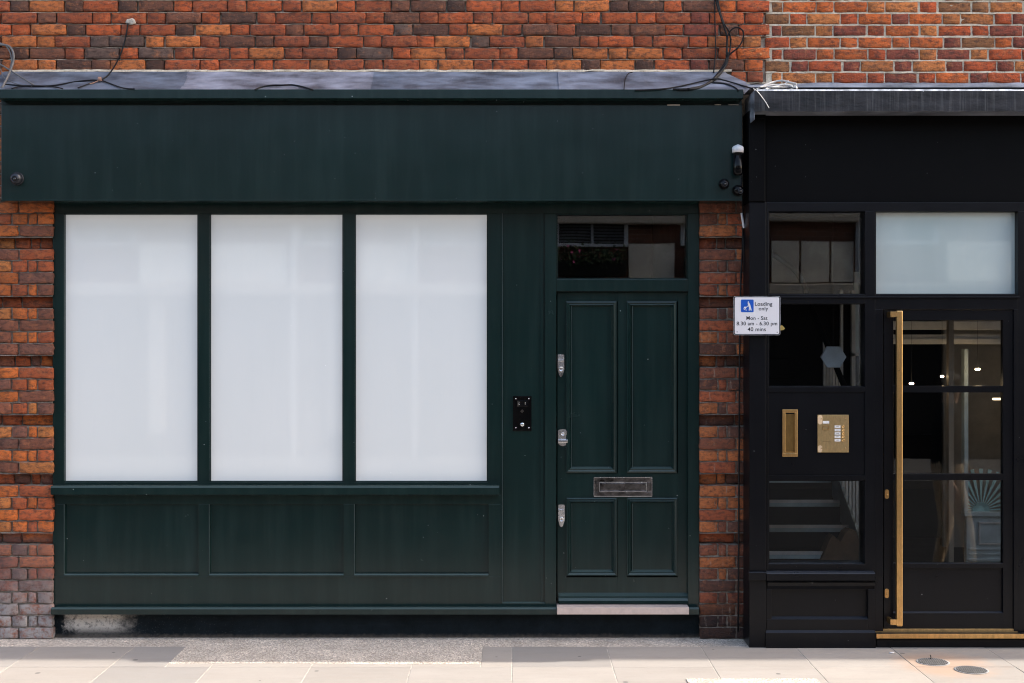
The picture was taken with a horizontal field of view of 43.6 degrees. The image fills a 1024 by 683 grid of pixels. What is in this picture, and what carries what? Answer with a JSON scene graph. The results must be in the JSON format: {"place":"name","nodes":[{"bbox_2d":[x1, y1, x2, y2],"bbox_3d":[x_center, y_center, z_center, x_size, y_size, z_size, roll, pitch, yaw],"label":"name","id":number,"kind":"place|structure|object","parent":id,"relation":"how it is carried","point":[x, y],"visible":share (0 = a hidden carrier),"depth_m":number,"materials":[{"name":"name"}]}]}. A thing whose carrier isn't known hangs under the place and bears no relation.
{"place":"outdoors","nodes":[
{"label":"outdoors","id":0,"kind":"place"},
{"bbox_2d":[0,638,819,682],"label":"gravel strip ground","id":1,"kind":"structure","parent":0,"point":[353,650],"depth_m":8.15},
{"bbox_2d":[0,647,1023,682],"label":"pavement","id":2,"kind":"structure","parent":0,"point":[496,665],"depth_m":7.62,"materials":[{"name":"grey concrete"}]},
{"bbox_2d":[0,72,748,637],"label":"green shopfront","id":3,"kind":"object","parent":2,"relation":"on","point":[304,346],"visible":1,"depth_m":8.38,"materials":[{"name":"paint"}]},
{"bbox_2d":[0,42,33,87],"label":"grey cable","id":4,"kind":"object","parent":3,"relation":"on","point":[12,55],"visible":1,"depth_m":8.23,"materials":[{"name":"grey rubber"}]},
{"bbox_2d":[10,172,23,185],"bbox_3d":[-3.153,-1.037,8.129,0.086,0.086,0.069,0,0,0],"label":"security camera","id":5,"kind":"object","parent":3,"relation":"attached to","point":[17,178],"visible":1,"depth_m":8.12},
{"bbox_2d":[5,23,134,89],"bbox_3d":[-2.806,-1.825,8.181,0.853,0.475,0.230,0,0,0],"label":"black cable","id":6,"kind":"object","parent":3,"relation":"attached to","point":[54,86],"visible":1,"depth_m":8.16,"materials":[{"name":"black rubber"}]},
{"bbox_2d":[66,215,196,480],"bbox_3d":[-2.497,0.041,8.399,0.873,1.761,0.008,0,0,0],"label":"window pane","id":7,"kind":"structure","parent":3,"relation":"in","point":[131,280],"depth_m":8.40,"materials":[{"name":"white glass"}]},
{"bbox_2d":[211,215,341,480],"bbox_3d":[-1.544,0.041,8.399,0.871,1.761,0.008,0,0,0],"label":"window pane","id":8,"kind":"structure","parent":3,"relation":"in","point":[276,280],"depth_m":8.40,"materials":[{"name":"white glass"}]},
{"bbox_2d":[254,84,312,89],"bbox_3d":[-1.440,-1.611,8.109,0.370,0.056,0.085,0,0,0],"label":"black cable","id":9,"kind":"object","parent":3,"relation":"attached to","point":[283,85],"visible":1,"depth_m":8.13,"materials":[{"name":"black rubber"}]},
{"bbox_2d":[53,204,698,494],"bbox_3d":[-0.890,0.042,8.458,4.220,1.923,0.190,0,0,0],"label":"window frame","id":10,"kind":"structure","parent":3,"relation":"in","point":[203,212],"depth_m":8.36,"materials":[{"name":"green paint"}]},
{"bbox_2d":[356,215,486,480],"bbox_3d":[-0.595,0.041,8.399,0.867,1.761,0.008,0,0,0],"label":"window pane","id":11,"kind":"structure","parent":3,"relation":"in","point":[421,280],"depth_m":8.40,"materials":[{"name":"white glass"}]},
{"bbox_2d":[513,396,530,430],"bbox_3d":[0.067,0.471,8.369,0.120,0.227,0.014,0,0,0],"label":"black entry panel","id":12,"kind":"object","parent":3,"relation":"attached to","point":[521,413],"visible":1,"depth_m":8.37,"materials":[{"name":"plastic"}]},
{"bbox_2d":[517,401,527,406],"bbox_3d":[0.070,0.406,8.366,0.073,0.038,0.002,0,0,0],"label":"camera window","id":13,"kind":"structure","parent":12,"relation":"in","point":[519,403],"depth_m":8.37,"materials":[{"name":"black glass"}]},
{"bbox_2d":[557,292,687,604],"bbox_3d":[0.726,0.706,8.407,0.856,2.055,0.092,0,0,0],"label":"door","id":14,"kind":"structure","parent":3,"relation":"in","point":[622,356],"depth_m":8.40,"materials":[{"name":"green paint"}]},
{"bbox_2d":[624,0,756,90],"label":"cable bundle","id":15,"kind":"object","parent":3,"relation":"attached to","point":[719,72],"visible":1,"depth_m":8.25,"materials":[{"name":"black rubber"}]},
{"bbox_2d":[718,179,728,188],"bbox_3d":[1.350,-1.003,8.132,0.068,0.068,0.062,0,0,0],"label":"security camera","id":16,"kind":"object","parent":3,"relation":"attached to","point":[723,183],"visible":1,"depth_m":8.13,"materials":[{"name":"black plastic"}]},
{"bbox_2d":[732,144,743,175],"bbox_3d":[1.433,-1.152,8.130,0.074,0.196,0.087,0,0,0],"label":"white capped sensor","id":17,"kind":"object","parent":3,"relation":"attached to","point":[737,150],"visible":1,"depth_m":8.10,"materials":[{"name":"plastic"}]},
{"bbox_2d":[732,185,743,195],"bbox_3d":[1.439,-0.963,8.131,0.072,0.072,0.064,0,0,0],"label":"security camera","id":18,"kind":"object","parent":3,"relation":"attached to","point":[737,190],"visible":1,"depth_m":8.12,"materials":[{"name":"black plastic"}]},
{"bbox_2d":[0,0,769,638],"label":"brick building","id":19,"kind":"structure","parent":2,"relation":"on","point":[388,34],"depth_m":8.31,"materials":[{"name":"brick"}]},
{"bbox_2d":[737,175,743,631],"bbox_3d":[1.469,0.381,8.247,0.049,3.086,0.173,0,0,16],"label":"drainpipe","id":20,"kind":"object","parent":19,"relation":"attached to","point":[742,257],"visible":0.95,"depth_m":8.32,"materials":[{"name":"black metal"}]},
{"bbox_2d":[740,213,744,227],"bbox_3d":[1.494,-0.783,8.288,0.035,0.100,0.015,0,0,-30],"label":"cable sleeve","id":21,"kind":"object","parent":20,"relation":"attached to","point":[742,219],"visible":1,"depth_m":8.28,"materials":[{"name":"white plastic"}]},
{"bbox_2d":[556,216,683,600],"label":"hall wall","id":22,"kind":"structure","parent":2,"relation":"on","point":[620,246],"depth_m":10.93,"materials":[{"name":"black paint"}]},
{"bbox_2d":[743,82,1023,647],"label":"black shopfront","id":23,"kind":"object","parent":2,"relation":"on","point":[924,181],"visible":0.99,"depth_m":8.14,"materials":[{"name":"paint"}]},
{"bbox_2d":[733,296,779,334],"bbox_3d":[1.545,-0.163,8.092,0.295,0.245,0.050,0,0,0],"label":"loading sign","id":24,"kind":"object","parent":23,"relation":"attached to","point":[756,315],"visible":1,"depth_m":8.07,"materials":[{"name":"white metal"}]},
{"bbox_2d":[753,80,797,107],"bbox_3d":[1.645,-1.558,8.064,0.293,0.216,0.211,0,0,0],"label":"white cable","id":25,"kind":"object","parent":23,"relation":"on","point":[780,85],"visible":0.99,"depth_m":8.05,"materials":[{"name":"white plastic"}]},
{"bbox_2d":[817,415,848,451],"bbox_3d":[2.040,0.585,8.133,0.198,0.239,0.014,0,0,0],"label":"brass entry panel","id":26,"kind":"object","parent":23,"relation":"attached to","point":[832,433],"visible":1,"depth_m":8.13,"materials":[{"name":"metal"}]},
{"bbox_2d":[765,0,1023,83],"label":"neighbouring brick building","id":27,"kind":"structure","parent":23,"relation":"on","point":[894,41],"depth_m":8.31,"materials":[{"name":"brick"}]},
{"bbox_2d":[766,202,1023,631],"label":"window frame","id":28,"kind":"structure","parent":23,"relation":"in","point":[871,304],"depth_m":8.13,"materials":[{"name":"black paint"}]},
{"bbox_2d":[876,213,1014,293],"bbox_3d":[2.781,-0.566,8.191,0.914,0.532,0.006,0,0,0],"label":"window pane","id":29,"kind":"structure","parent":23,"relation":"in","point":[917,253],"depth_m":8.19,"materials":[{"name":"white glass"}]},
{"bbox_2d":[883,310,1012,627],"bbox_3d":[2.779,0.813,8.125,0.823,2.026,0.130,0,0,0],"label":"door","id":30,"kind":"structure","parent":23,"relation":"in","point":[915,594],"depth_m":8.14,"materials":[{"name":"black paint"}]},
{"bbox_2d":[769,214,1000,561],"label":"shop wall","id":31,"kind":"structure","parent":2,"relation":"on","point":[802,244],"depth_m":11.88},
{"bbox_2d":[769,253,858,559],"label":"staircase","id":32,"kind":"structure","parent":31,"relation":"on","point":[841,507],"depth_m":9.51,"materials":[{"name":"grey paint"}]},
{"bbox_2d":[819,527,858,559],"bbox_3d":[2.295,1.440,9.003,0.295,0.250,0.120,0,0,0],"label":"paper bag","id":33,"kind":"object","parent":32,"relation":"on","point":[844,545],"visible":0.79,"depth_m":8.94,"materials":[{"name":"brown paper"}]},
{"bbox_2d":[820,214,845,366],"bbox_3d":[2.194,-0.491,8.743,0.175,1.336,0.020,0,0,0],"label":"hexagonal lamp","id":34,"kind":"object","parent":31,"relation":"hanging from","point":[833,356],"visible":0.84,"depth_m":8.73,"materials":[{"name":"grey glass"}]},
{"bbox_2d":[839,272,858,521],"bbox_3d":[2.763,0.356,10.258,0.273,2.170,0.050,0,0,0],"label":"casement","id":35,"kind":"object","parent":31,"relation":"attached to","point":[854,330],"visible":0.3,"depth_m":10.24,"materials":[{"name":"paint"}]},
{"bbox_2d":[909,320,913,384],"bbox_3d":[2.794,-0.429,8.953,0.034,1.460,0.024,0,0,0],"label":"hanging lamp","id":36,"kind":"object","parent":31,"relation":"hanging from","point":[911,383],"visible":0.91,"depth_m":8.95,"materials":[{"name":"white"}]},
{"bbox_2d":[893,321,1000,561],"bbox_3d":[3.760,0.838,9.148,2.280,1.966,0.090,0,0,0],"label":"screen","id":37,"kind":"object","parent":31,"relation":"on","point":[982,532],"visible":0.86,"depth_m":9.13,"materials":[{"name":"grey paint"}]},
{"bbox_2d":[946,320,953,561],"bbox_3d":[3.033,0.331,8.858,0.037,2.980,0.050,0,0,0],"label":"post","id":38,"kind":"object","parent":31,"relation":"on","point":[949,441],"depth_m":8.83,"materials":[{"name":"grey metal"}]},
{"bbox_2d":[975,320,979,369],"bbox_3d":[3.257,-0.479,8.953,0.038,1.359,0.027,0,0,0],"label":"hanging lamp","id":39,"kind":"object","parent":31,"relation":"hanging from","point":[977,368],"visible":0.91,"depth_m":8.95,"materials":[{"name":"white"}]},
{"bbox_2d":[916,658,949,665],"bbox_3d":[2.546,1.937,7.745,0.196,0.006,0.196,0,0,0],"label":"drain cover","id":40,"kind":"object","parent":2,"relation":"on","point":[933,661],"visible":1,"depth_m":7.73,"materials":[{"name":"metal"}]},
{"bbox_2d":[954,665,988,673],"bbox_3d":[2.712,1.937,7.556,0.196,0.006,0.196,0,0,0],"label":"drain cover","id":41,"kind":"object","parent":2,"relation":"on","point":[966,669],"visible":1,"depth_m":7.54,"materials":[{"name":"metal"}]}
]}

